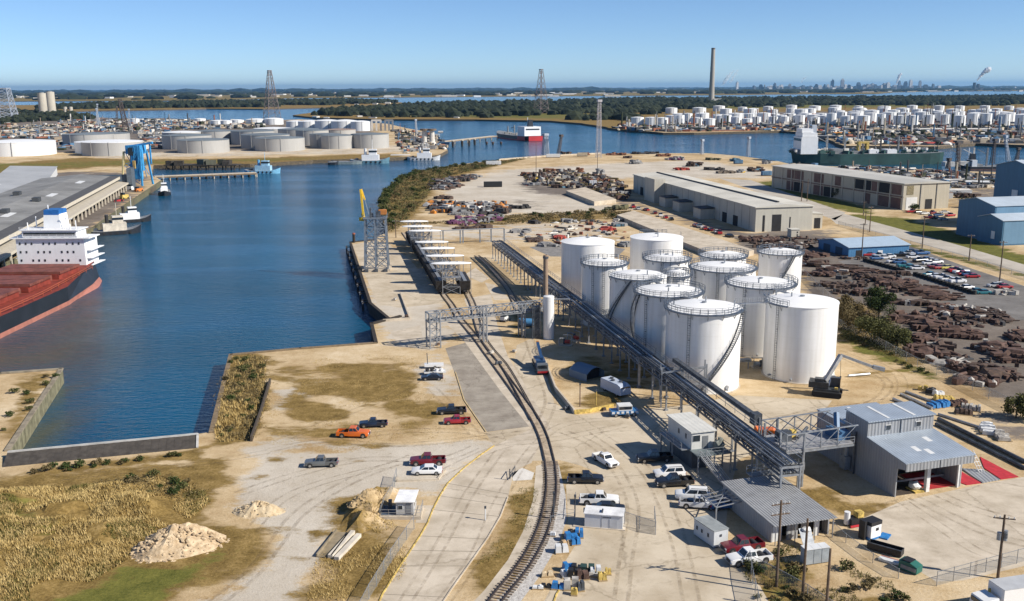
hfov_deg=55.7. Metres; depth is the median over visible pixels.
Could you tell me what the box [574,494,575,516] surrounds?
bollard post
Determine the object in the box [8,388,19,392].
shrub
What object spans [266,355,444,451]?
field grass
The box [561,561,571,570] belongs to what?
goods pallet
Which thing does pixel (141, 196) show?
quay wall
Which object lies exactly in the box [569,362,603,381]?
storage tent
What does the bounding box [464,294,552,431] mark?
concrete lane
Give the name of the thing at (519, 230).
scrap heap
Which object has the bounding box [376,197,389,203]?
shrub
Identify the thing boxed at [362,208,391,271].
loading tower
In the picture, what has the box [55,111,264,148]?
port jumble
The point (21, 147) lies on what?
storage tank
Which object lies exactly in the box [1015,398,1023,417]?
shrub
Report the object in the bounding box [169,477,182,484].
shrub
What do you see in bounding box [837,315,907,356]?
fence undergrowth
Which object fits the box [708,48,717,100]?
chimney
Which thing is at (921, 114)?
storage tank
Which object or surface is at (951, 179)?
yard shed
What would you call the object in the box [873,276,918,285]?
scrap stack
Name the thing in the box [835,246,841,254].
door
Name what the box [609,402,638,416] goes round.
rail tractor
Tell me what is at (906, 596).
shrub
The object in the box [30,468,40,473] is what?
shrub
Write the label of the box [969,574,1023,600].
box lorry
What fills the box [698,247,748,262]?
storage tank
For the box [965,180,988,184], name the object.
yard shed
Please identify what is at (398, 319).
wall
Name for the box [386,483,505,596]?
road joints
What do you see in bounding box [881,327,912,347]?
shrub
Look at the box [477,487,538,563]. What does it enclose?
verge grass
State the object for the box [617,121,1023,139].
terminal shrubs
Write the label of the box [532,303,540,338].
lattice column
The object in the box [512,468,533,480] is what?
washout pad
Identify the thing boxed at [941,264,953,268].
parked car
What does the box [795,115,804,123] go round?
storage tank
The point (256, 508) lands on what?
sand heap
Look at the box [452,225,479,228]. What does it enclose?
scrap heap
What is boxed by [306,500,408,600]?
berm grass
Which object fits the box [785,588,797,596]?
shrub
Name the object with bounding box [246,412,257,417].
shrub
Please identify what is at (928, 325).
scrap stack
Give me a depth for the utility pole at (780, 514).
117.69 m
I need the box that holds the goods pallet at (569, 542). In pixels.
[561,539,571,545]
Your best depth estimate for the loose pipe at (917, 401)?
188.12 m
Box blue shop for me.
[817,236,910,256]
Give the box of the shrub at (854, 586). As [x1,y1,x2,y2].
[845,582,860,591]
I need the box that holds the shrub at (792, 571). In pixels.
[786,565,799,575]
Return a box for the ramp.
[962,468,999,482]
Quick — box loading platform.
[761,410,857,486]
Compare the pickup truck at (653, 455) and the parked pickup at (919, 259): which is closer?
the pickup truck at (653, 455)
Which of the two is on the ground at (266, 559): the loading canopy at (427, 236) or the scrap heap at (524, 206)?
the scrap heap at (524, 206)
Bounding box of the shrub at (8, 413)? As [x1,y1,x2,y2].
[5,411,14,416]
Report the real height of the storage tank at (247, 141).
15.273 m
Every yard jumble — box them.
[0,118,74,149]
[520,218,628,246]
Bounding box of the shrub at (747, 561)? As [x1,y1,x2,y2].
[740,557,756,569]
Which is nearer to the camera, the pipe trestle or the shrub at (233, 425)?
the pipe trestle
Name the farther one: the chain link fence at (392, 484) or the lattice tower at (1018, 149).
the lattice tower at (1018, 149)
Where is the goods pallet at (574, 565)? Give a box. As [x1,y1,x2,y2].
[571,562,581,571]
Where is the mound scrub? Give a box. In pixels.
[93,472,212,505]
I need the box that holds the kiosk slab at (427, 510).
[415,505,433,522]
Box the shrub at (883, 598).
[878,597,890,600]
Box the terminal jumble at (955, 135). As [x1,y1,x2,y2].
[616,112,1023,146]
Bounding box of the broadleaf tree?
[862,286,897,319]
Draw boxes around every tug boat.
[91,204,140,235]
[109,198,150,222]
[158,180,170,195]
[244,152,280,173]
[350,148,389,163]
[407,148,439,160]
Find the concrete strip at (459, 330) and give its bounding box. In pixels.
[443,319,535,429]
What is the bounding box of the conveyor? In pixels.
[672,358,761,432]
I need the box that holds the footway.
[475,464,543,600]
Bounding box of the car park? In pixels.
[838,246,1023,319]
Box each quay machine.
[119,192,128,198]
[125,184,133,189]
[134,187,143,191]
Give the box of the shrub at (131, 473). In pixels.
[124,472,134,481]
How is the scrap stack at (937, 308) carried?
on the ground at (266, 559)
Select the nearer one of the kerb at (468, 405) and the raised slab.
the kerb at (468, 405)
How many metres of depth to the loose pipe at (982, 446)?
164.27 m
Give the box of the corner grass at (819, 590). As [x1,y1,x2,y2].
[744,543,894,600]
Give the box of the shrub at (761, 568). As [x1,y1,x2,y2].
[753,563,767,573]
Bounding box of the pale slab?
[391,325,422,341]
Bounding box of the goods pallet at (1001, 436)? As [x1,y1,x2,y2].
[993,429,1012,441]
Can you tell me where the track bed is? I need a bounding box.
[497,466,566,600]
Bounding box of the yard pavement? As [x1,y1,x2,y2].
[486,395,831,600]
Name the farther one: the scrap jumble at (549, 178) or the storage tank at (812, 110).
the storage tank at (812, 110)
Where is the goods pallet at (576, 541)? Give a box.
[571,536,580,545]
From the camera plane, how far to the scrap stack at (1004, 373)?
203.41 m
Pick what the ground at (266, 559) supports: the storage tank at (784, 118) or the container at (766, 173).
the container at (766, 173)
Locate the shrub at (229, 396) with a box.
[225,394,234,399]
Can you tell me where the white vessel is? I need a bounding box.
[543,295,569,339]
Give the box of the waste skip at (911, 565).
[898,556,922,574]
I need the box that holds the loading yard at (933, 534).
[855,477,1023,581]
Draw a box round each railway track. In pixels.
[401,232,554,460]
[445,259,539,419]
[474,255,523,317]
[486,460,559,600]
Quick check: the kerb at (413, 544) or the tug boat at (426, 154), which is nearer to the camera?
the kerb at (413, 544)
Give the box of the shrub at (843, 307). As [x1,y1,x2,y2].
[838,300,865,323]
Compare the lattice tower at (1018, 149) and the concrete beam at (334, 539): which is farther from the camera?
the lattice tower at (1018, 149)
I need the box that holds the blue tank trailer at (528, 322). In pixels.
[519,318,533,326]
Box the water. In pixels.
[0,91,1023,448]
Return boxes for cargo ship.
[0,205,104,338]
[496,117,543,140]
[788,125,943,164]
[810,117,835,140]
[941,148,995,170]
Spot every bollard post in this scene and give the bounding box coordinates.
[553,491,554,518]
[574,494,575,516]
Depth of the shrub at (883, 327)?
230.41 m
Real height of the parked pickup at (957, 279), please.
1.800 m
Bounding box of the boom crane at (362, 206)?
[359,189,368,220]
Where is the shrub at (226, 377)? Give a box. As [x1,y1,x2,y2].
[220,375,230,379]
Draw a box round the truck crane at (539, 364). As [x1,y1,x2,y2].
[532,341,547,373]
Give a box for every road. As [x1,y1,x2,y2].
[381,429,539,600]
[720,178,844,219]
[831,214,1023,273]
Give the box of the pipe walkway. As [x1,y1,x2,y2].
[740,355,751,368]
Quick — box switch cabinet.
[800,542,829,564]
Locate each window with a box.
[693,435,700,441]
[885,424,890,430]
[915,421,920,426]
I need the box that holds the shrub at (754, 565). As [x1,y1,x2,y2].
[744,562,759,570]
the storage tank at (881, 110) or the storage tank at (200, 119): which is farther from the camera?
the storage tank at (881, 110)
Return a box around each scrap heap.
[433,195,452,199]
[446,219,473,224]
[447,211,476,215]
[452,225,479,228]
[453,177,470,181]
[475,224,492,228]
[478,211,499,214]
[486,205,502,208]
[508,204,530,208]
[510,228,531,232]
[522,182,539,185]
[526,237,542,242]
[528,220,540,223]
[537,241,557,246]
[543,168,556,171]
[551,184,567,187]
[552,234,565,239]
[560,218,572,222]
[576,167,584,171]
[586,178,615,181]
[595,168,604,174]
[599,226,615,230]
[604,204,628,209]
[606,152,625,154]
[611,222,627,226]
[617,241,629,246]
[629,159,642,163]
[631,151,658,153]
[655,153,670,156]
[664,156,684,159]
[673,167,689,169]
[685,161,703,166]
[703,167,724,169]
[705,157,720,159]
[716,170,735,173]
[736,169,745,172]
[747,166,764,171]
[762,160,772,163]
[949,191,963,195]
[952,184,967,187]
[954,192,980,197]
[967,184,983,187]
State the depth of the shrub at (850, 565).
123.01 m
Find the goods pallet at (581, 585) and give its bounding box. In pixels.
[577,579,584,591]
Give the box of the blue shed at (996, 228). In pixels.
[977,213,1023,245]
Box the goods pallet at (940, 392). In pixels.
[931,390,944,395]
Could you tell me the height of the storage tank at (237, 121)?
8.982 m
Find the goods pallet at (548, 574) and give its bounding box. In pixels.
[541,570,553,577]
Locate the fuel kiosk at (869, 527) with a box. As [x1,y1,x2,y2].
[858,515,890,540]
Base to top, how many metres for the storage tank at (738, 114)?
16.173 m
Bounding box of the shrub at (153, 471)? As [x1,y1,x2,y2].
[145,468,160,476]
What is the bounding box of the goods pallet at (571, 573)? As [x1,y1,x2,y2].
[568,567,578,579]
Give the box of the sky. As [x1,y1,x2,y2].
[0,0,1023,89]
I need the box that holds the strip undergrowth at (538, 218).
[405,208,631,224]
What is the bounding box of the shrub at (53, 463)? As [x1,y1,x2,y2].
[46,461,57,468]
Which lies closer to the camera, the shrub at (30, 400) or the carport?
the carport
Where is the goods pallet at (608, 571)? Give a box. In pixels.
[605,567,611,575]
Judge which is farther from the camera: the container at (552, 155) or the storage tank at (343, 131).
the storage tank at (343, 131)
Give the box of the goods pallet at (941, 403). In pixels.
[926,399,951,409]
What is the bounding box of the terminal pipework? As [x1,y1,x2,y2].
[656,103,1020,127]
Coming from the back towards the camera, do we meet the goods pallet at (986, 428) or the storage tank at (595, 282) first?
the storage tank at (595, 282)
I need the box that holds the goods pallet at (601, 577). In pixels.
[597,571,607,581]
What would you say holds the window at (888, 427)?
in the truck shed at (892, 441)
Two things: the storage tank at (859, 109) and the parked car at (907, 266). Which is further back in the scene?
the storage tank at (859, 109)
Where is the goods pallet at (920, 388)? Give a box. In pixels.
[917,385,927,390]
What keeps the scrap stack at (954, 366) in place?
on the ground at (266, 559)
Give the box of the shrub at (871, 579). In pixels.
[867,576,876,582]
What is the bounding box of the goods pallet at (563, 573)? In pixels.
[560,569,567,578]
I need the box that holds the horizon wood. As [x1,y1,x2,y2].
[0,85,1023,92]
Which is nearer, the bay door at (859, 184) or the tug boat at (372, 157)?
the bay door at (859, 184)
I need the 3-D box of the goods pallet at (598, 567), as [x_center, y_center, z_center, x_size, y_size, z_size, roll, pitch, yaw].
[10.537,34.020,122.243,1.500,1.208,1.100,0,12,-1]
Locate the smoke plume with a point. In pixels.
(986, 70)
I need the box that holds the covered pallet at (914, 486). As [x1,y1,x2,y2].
[906,481,923,493]
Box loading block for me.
[566,187,615,205]
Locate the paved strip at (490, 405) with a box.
[445,343,528,431]
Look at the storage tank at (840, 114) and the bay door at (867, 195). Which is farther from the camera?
the storage tank at (840, 114)
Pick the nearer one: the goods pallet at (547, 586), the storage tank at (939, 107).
the goods pallet at (547, 586)
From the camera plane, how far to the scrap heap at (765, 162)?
777.00 m
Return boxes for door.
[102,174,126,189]
[610,519,617,528]
[702,436,707,448]
[722,211,726,221]
[733,215,737,225]
[762,215,764,231]
[772,214,781,230]
[786,180,793,190]
[787,169,793,178]
[794,170,803,179]
[794,182,802,191]
[813,185,822,195]
[814,173,823,182]
[814,218,820,228]
[823,186,833,197]
[823,243,829,251]
[835,176,840,185]
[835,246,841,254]
[855,179,863,188]
[856,250,860,255]
[863,193,869,203]
[864,180,870,190]
[871,181,876,190]
[878,195,888,206]
[879,182,889,192]
[890,197,900,208]
[891,184,901,194]
[905,197,916,209]
[925,199,931,208]
[991,231,994,238]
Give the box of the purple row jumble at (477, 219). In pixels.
[455,214,502,225]
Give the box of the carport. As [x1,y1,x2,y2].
[701,489,741,519]
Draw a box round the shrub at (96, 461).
[90,457,101,464]
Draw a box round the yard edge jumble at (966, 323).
[749,234,1023,367]
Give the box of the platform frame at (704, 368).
[658,359,707,407]
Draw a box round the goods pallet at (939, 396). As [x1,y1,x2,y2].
[932,394,954,400]
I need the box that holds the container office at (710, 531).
[694,515,728,547]
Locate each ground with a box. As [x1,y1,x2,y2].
[0,89,1023,101]
[0,110,447,263]
[0,153,1023,600]
[1,102,401,112]
[293,104,1023,148]
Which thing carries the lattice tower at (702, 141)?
on the ground at (266, 559)
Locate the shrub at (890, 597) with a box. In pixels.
[884,593,893,600]
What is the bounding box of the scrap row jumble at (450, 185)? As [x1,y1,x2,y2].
[429,174,477,189]
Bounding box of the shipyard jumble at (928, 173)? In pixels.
[790,159,994,198]
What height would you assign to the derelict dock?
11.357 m
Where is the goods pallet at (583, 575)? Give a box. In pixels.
[577,569,589,580]
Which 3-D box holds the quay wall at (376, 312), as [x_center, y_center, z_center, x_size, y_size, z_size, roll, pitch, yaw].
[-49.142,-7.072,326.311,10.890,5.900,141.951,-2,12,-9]
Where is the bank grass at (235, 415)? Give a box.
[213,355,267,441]
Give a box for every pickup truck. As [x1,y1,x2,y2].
[304,455,338,467]
[335,425,370,438]
[358,417,387,427]
[409,452,445,466]
[437,403,466,414]
[443,414,470,424]
[567,470,603,484]
[579,490,619,505]
[592,451,619,467]
[635,449,673,463]
[654,472,694,487]
[678,494,716,510]
[709,495,731,510]
[718,534,765,552]
[724,546,773,567]
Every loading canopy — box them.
[400,219,428,244]
[402,224,431,250]
[409,229,440,253]
[415,240,447,267]
[419,246,454,275]
[426,253,463,284]
[430,261,470,293]
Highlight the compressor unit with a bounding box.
[844,509,863,527]
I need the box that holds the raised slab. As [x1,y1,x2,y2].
[617,211,753,256]
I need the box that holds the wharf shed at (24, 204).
[0,167,135,266]
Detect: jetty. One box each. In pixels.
[154,172,256,179]
[445,136,497,143]
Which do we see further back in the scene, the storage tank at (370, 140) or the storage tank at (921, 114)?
the storage tank at (921, 114)
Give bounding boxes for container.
[484,181,501,186]
[486,161,500,164]
[546,154,559,157]
[577,153,587,155]
[589,180,596,185]
[733,160,742,163]
[761,171,771,175]
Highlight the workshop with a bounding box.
[720,474,837,545]
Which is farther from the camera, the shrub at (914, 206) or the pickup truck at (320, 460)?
the shrub at (914, 206)
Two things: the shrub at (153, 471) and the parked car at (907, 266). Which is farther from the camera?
the parked car at (907, 266)
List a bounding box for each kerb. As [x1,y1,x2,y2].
[379,483,447,600]
[443,496,507,600]
[447,445,494,482]
[455,372,485,431]
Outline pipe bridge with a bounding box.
[425,299,542,348]
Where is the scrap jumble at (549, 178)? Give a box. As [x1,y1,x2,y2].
[523,168,632,199]
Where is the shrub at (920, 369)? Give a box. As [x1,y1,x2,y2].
[916,366,924,371]
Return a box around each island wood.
[34,97,397,108]
[310,94,1023,120]
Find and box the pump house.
[787,228,799,236]
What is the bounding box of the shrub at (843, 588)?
[840,585,848,591]
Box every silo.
[37,92,47,111]
[45,91,55,111]
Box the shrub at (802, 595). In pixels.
[798,592,812,600]
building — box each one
[442,95,456,96]
[659,412,732,486]
[956,196,1023,238]
[993,160,1023,196]
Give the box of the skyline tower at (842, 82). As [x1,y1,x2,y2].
[840,78,844,86]
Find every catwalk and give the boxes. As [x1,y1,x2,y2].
[651,275,661,283]
[680,291,692,298]
[735,296,771,304]
[736,268,748,275]
[746,459,804,487]
[771,284,790,292]
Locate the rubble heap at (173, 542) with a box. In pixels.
[129,522,229,563]
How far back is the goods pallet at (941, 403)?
185.21 m
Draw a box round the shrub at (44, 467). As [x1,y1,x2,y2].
[38,463,52,470]
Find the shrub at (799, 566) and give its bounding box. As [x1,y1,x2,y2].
[790,563,807,572]
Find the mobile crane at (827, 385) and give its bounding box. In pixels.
[808,354,884,398]
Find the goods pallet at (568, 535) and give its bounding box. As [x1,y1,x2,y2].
[564,531,577,540]
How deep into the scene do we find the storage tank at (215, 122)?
1715.20 m
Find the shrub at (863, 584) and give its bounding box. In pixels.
[860,581,871,589]
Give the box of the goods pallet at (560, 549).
[554,543,568,554]
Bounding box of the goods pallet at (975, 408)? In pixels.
[961,403,980,412]
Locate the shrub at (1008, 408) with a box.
[1001,392,1023,417]
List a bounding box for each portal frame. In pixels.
[371,119,381,130]
[384,119,393,130]
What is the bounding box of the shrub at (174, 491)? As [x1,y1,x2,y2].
[167,488,177,494]
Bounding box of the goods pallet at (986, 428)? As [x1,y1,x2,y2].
[978,421,998,435]
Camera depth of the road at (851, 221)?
384.63 m
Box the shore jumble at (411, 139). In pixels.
[390,126,450,152]
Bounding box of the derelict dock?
[163,159,241,169]
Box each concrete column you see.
[420,129,427,142]
[428,129,435,144]
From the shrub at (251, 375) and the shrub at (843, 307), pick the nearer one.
the shrub at (251, 375)
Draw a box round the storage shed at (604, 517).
[573,505,626,530]
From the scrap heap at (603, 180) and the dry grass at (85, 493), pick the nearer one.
the dry grass at (85, 493)
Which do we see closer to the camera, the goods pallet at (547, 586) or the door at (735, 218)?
the goods pallet at (547, 586)
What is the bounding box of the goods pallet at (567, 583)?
[563,576,578,590]
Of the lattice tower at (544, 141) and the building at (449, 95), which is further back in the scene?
the building at (449, 95)
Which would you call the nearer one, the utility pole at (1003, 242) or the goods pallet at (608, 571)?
the goods pallet at (608, 571)
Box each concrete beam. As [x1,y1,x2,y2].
[316,529,349,557]
[328,530,354,558]
[334,533,360,560]
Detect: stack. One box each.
[543,254,548,295]
[738,235,784,241]
[750,241,815,248]
[801,269,833,276]
[802,250,829,257]
[802,260,815,266]
[808,259,829,266]
[813,280,860,287]
[816,265,848,273]
[828,264,869,268]
[844,267,891,273]
[850,270,895,279]
[851,287,868,295]
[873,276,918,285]
[878,555,898,565]
[885,270,914,275]
[885,309,935,324]
[889,281,930,289]
[890,298,918,305]
[899,283,949,295]
[902,342,951,358]
[909,330,939,343]
[910,318,952,332]
[914,299,930,305]
[922,291,966,300]
[925,355,970,366]
[926,339,956,350]
[927,302,975,317]
[938,325,984,339]
[946,305,1012,322]
[946,359,979,373]
[948,371,1001,387]
[961,328,987,337]
[966,362,1023,381]
[970,309,1019,320]
[970,338,1020,353]
[987,345,1023,362]
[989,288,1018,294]
[1002,326,1023,341]
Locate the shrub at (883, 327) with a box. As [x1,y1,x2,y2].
[868,319,909,343]
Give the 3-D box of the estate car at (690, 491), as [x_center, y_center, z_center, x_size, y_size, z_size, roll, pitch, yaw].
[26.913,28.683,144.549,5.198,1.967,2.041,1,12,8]
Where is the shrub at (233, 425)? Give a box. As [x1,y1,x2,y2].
[225,423,235,429]
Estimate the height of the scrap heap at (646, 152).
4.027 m
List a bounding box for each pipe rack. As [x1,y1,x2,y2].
[492,237,575,320]
[562,291,655,387]
[638,350,802,488]
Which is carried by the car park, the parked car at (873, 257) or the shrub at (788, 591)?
the parked car at (873, 257)
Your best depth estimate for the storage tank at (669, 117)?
1666.19 m
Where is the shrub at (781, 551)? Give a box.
[772,548,785,556]
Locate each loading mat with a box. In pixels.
[961,472,979,484]
[980,457,1017,479]
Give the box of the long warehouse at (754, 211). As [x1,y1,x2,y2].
[633,172,823,231]
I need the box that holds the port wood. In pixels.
[0,108,95,123]
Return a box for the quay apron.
[352,241,444,307]
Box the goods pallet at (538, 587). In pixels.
[532,584,543,589]
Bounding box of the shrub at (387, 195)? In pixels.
[379,192,391,198]
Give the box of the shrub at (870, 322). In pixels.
[852,314,893,339]
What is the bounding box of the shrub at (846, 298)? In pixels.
[837,294,853,305]
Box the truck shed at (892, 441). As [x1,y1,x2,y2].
[816,401,975,496]
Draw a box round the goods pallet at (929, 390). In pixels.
[925,387,935,394]
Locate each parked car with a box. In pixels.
[869,255,883,259]
[892,259,906,263]
[903,264,913,268]
[905,254,919,258]
[909,265,924,269]
[921,260,935,264]
[922,271,934,274]
[931,259,943,262]
[932,264,943,268]
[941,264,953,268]
[961,284,974,288]
[964,273,980,277]
[976,289,991,294]
[986,282,999,287]
[996,283,1013,288]
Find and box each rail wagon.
[406,231,415,242]
[409,236,419,248]
[413,243,423,255]
[417,249,427,262]
[421,256,432,271]
[426,264,439,280]
[431,272,446,293]
[455,271,469,293]
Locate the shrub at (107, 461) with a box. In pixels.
[102,459,110,464]
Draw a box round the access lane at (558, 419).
[514,338,590,432]
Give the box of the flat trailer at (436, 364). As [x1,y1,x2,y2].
[424,356,443,368]
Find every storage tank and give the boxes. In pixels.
[0,139,56,156]
[62,132,113,144]
[74,139,107,153]
[81,139,142,155]
[103,132,129,139]
[130,118,139,123]
[161,133,211,149]
[162,131,200,134]
[177,138,229,153]
[194,118,205,120]
[198,129,232,143]
[210,120,220,124]
[220,120,231,123]
[230,129,274,144]
[232,119,243,122]
[240,133,289,148]
[246,118,263,123]
[253,127,288,132]
[254,136,304,151]
[264,118,283,124]
[278,127,318,135]
[286,120,298,127]
[295,129,328,144]
[298,120,315,127]
[309,133,339,147]
[315,119,333,128]
[321,134,352,148]
[327,128,355,133]
[331,119,356,128]
[350,120,370,130]
[351,133,388,148]
[561,234,614,299]
[580,254,629,327]
[606,266,666,343]
[630,229,683,269]
[630,278,705,366]
[631,117,643,124]
[642,250,691,272]
[645,117,657,125]
[658,117,667,123]
[661,266,692,284]
[663,296,746,394]
[665,107,676,113]
[666,115,673,121]
[673,115,684,122]
[682,113,692,121]
[688,256,758,300]
[691,117,701,124]
[692,107,705,112]
[695,113,708,118]
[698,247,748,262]
[703,118,714,125]
[713,105,724,110]
[713,115,721,122]
[720,108,731,114]
[723,114,731,122]
[724,272,798,358]
[729,113,742,119]
[731,116,740,123]
[742,118,751,123]
[743,108,756,112]
[744,113,755,118]
[752,116,760,123]
[756,244,804,292]
[757,112,770,121]
[761,290,839,384]
[763,106,772,110]
[768,116,777,123]
[781,116,788,123]
[786,105,796,108]
[786,108,794,112]
[794,109,807,114]
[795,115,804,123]
[804,108,815,113]
[807,114,817,121]
[809,105,820,109]
[810,117,819,123]
[818,115,826,122]
[826,113,836,124]
[828,107,839,112]
[836,111,846,118]
[840,115,853,124]
[848,111,863,114]
[848,112,862,122]
[852,107,865,110]
[857,115,869,125]
[864,110,878,114]
[865,113,876,121]
[876,113,885,124]
[877,108,889,112]
[881,112,896,120]
[893,115,905,125]
[896,108,909,111]
[898,112,910,114]
[905,115,918,125]
[907,105,917,110]
[911,109,922,112]
[914,111,929,119]
[923,114,934,124]
[934,105,943,110]
[934,112,942,120]
[940,114,949,123]
[946,108,960,112]
[948,112,959,122]
[953,115,965,126]
[954,105,964,110]
[966,113,978,124]
[976,109,991,112]
[979,113,992,124]
[980,105,989,108]
[989,111,999,119]
[998,114,1010,125]
[1000,112,1015,121]
[1004,106,1013,109]
[1014,114,1023,124]
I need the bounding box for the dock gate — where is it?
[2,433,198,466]
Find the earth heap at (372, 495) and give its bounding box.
[346,488,387,507]
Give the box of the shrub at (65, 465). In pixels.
[59,461,69,467]
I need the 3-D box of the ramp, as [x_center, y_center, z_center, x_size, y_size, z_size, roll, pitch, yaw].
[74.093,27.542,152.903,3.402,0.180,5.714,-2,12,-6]
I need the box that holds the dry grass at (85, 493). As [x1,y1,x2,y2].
[0,476,209,600]
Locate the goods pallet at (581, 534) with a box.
[575,527,583,538]
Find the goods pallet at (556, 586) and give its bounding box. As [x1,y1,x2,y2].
[551,580,563,590]
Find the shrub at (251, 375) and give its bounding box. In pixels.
[248,373,256,378]
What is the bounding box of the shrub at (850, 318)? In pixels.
[841,308,878,331]
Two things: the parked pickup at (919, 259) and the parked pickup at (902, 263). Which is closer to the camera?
the parked pickup at (902, 263)
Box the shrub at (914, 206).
[908,204,919,209]
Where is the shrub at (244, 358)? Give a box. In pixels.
[240,355,249,360]
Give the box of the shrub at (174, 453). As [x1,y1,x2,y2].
[168,451,176,455]
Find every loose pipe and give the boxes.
[848,373,869,376]
[900,393,932,409]
[905,391,931,401]
[935,422,1023,468]
[937,417,1023,462]
[938,413,978,427]
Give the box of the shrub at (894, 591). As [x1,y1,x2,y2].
[887,588,901,599]
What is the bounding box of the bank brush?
[383,157,523,230]
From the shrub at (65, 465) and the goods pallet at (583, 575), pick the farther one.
the shrub at (65, 465)
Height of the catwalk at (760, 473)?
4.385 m
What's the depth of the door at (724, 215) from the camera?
442.41 m
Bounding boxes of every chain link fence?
[359,516,413,600]
[383,468,396,506]
[550,492,575,521]
[624,506,655,534]
[748,554,833,600]
[750,550,760,600]
[832,521,899,578]
[838,221,1023,272]
[838,318,1008,398]
[936,548,1023,585]
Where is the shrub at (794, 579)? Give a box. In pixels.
[790,573,800,582]
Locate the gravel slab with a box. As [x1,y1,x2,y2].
[530,244,624,257]
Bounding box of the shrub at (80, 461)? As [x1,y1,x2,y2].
[71,458,85,467]
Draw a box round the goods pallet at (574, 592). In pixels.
[571,587,577,596]
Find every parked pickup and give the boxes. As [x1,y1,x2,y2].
[871,252,884,255]
[894,251,909,256]
[896,261,910,267]
[912,257,927,262]
[914,249,929,254]
[933,273,951,278]
[938,275,949,280]
[945,212,955,216]
[947,266,958,272]
[948,277,966,282]
[952,268,969,272]
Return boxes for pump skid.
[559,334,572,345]
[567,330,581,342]
[750,357,762,368]
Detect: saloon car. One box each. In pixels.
[411,463,442,475]
[421,373,442,380]
[591,500,625,511]
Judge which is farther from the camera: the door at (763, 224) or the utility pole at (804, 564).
the door at (763, 224)
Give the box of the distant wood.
[0,87,1023,99]
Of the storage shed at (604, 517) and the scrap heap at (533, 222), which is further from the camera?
the scrap heap at (533, 222)
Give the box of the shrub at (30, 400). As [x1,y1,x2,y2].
[25,398,34,402]
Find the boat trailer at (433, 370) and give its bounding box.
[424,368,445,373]
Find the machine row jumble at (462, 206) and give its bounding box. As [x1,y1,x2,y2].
[423,199,511,213]
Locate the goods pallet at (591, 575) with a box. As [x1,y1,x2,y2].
[589,571,597,577]
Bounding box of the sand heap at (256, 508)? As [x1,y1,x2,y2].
[232,500,285,518]
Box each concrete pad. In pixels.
[410,268,443,278]
[467,268,488,282]
[485,283,508,299]
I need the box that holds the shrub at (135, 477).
[128,475,140,481]
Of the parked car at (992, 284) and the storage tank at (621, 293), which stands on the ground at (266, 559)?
the storage tank at (621, 293)
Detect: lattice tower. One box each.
[0,88,17,117]
[115,106,118,126]
[118,99,128,127]
[263,70,280,118]
[414,119,417,133]
[534,69,548,112]
[541,133,548,155]
[556,134,563,153]
[595,100,601,157]
[700,139,704,152]
[746,136,750,155]
[945,158,951,168]
[955,142,960,169]
[989,139,997,163]
[1003,135,1010,160]
[1014,147,1020,159]
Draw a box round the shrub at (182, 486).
[178,481,188,489]
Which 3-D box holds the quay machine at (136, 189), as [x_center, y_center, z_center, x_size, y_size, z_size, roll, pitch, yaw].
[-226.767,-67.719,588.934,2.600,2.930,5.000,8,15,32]
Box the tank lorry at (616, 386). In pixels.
[601,376,630,395]
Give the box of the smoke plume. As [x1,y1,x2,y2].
[977,67,991,80]
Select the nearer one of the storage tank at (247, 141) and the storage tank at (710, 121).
the storage tank at (247, 141)
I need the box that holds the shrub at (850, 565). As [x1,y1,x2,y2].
[839,558,855,570]
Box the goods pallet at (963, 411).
[954,407,972,415]
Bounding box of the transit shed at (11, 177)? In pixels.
[0,166,57,192]
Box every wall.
[0,180,162,267]
[0,368,63,450]
[209,342,376,432]
[250,378,270,441]
[349,239,389,320]
[370,315,401,342]
[383,292,409,320]
[395,469,445,481]
[497,153,595,160]
[546,361,574,413]
[574,404,613,413]
[864,258,904,269]
[913,272,976,294]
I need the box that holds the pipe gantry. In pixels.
[409,228,504,243]
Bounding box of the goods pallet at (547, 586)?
[541,583,551,589]
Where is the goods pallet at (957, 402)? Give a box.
[950,398,967,407]
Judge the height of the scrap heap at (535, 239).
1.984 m
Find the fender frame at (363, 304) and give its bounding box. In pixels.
[361,300,367,310]
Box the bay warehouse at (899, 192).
[771,164,951,209]
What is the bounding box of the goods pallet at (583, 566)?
[580,563,594,571]
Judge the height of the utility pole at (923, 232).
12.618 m
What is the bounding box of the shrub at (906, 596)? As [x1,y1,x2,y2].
[898,592,910,600]
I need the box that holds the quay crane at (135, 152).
[122,142,153,185]
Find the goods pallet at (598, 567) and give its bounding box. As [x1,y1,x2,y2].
[590,564,600,574]
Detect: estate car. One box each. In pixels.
[653,463,685,476]
[675,485,709,498]
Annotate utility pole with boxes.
[771,500,790,586]
[801,518,808,597]
[825,548,831,600]
[860,224,865,258]
[921,216,924,247]
[968,234,974,260]
[993,514,1015,577]
[999,241,1007,280]
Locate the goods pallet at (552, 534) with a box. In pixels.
[550,531,555,536]
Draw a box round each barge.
[328,161,338,164]
[331,160,361,163]
[663,129,719,131]
[718,129,744,130]
[922,142,954,146]
[945,140,972,142]
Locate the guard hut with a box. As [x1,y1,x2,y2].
[379,490,423,519]
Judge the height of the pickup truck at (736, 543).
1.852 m
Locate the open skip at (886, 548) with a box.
[867,539,903,557]
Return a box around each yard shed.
[943,178,962,180]
[949,188,971,192]
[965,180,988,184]

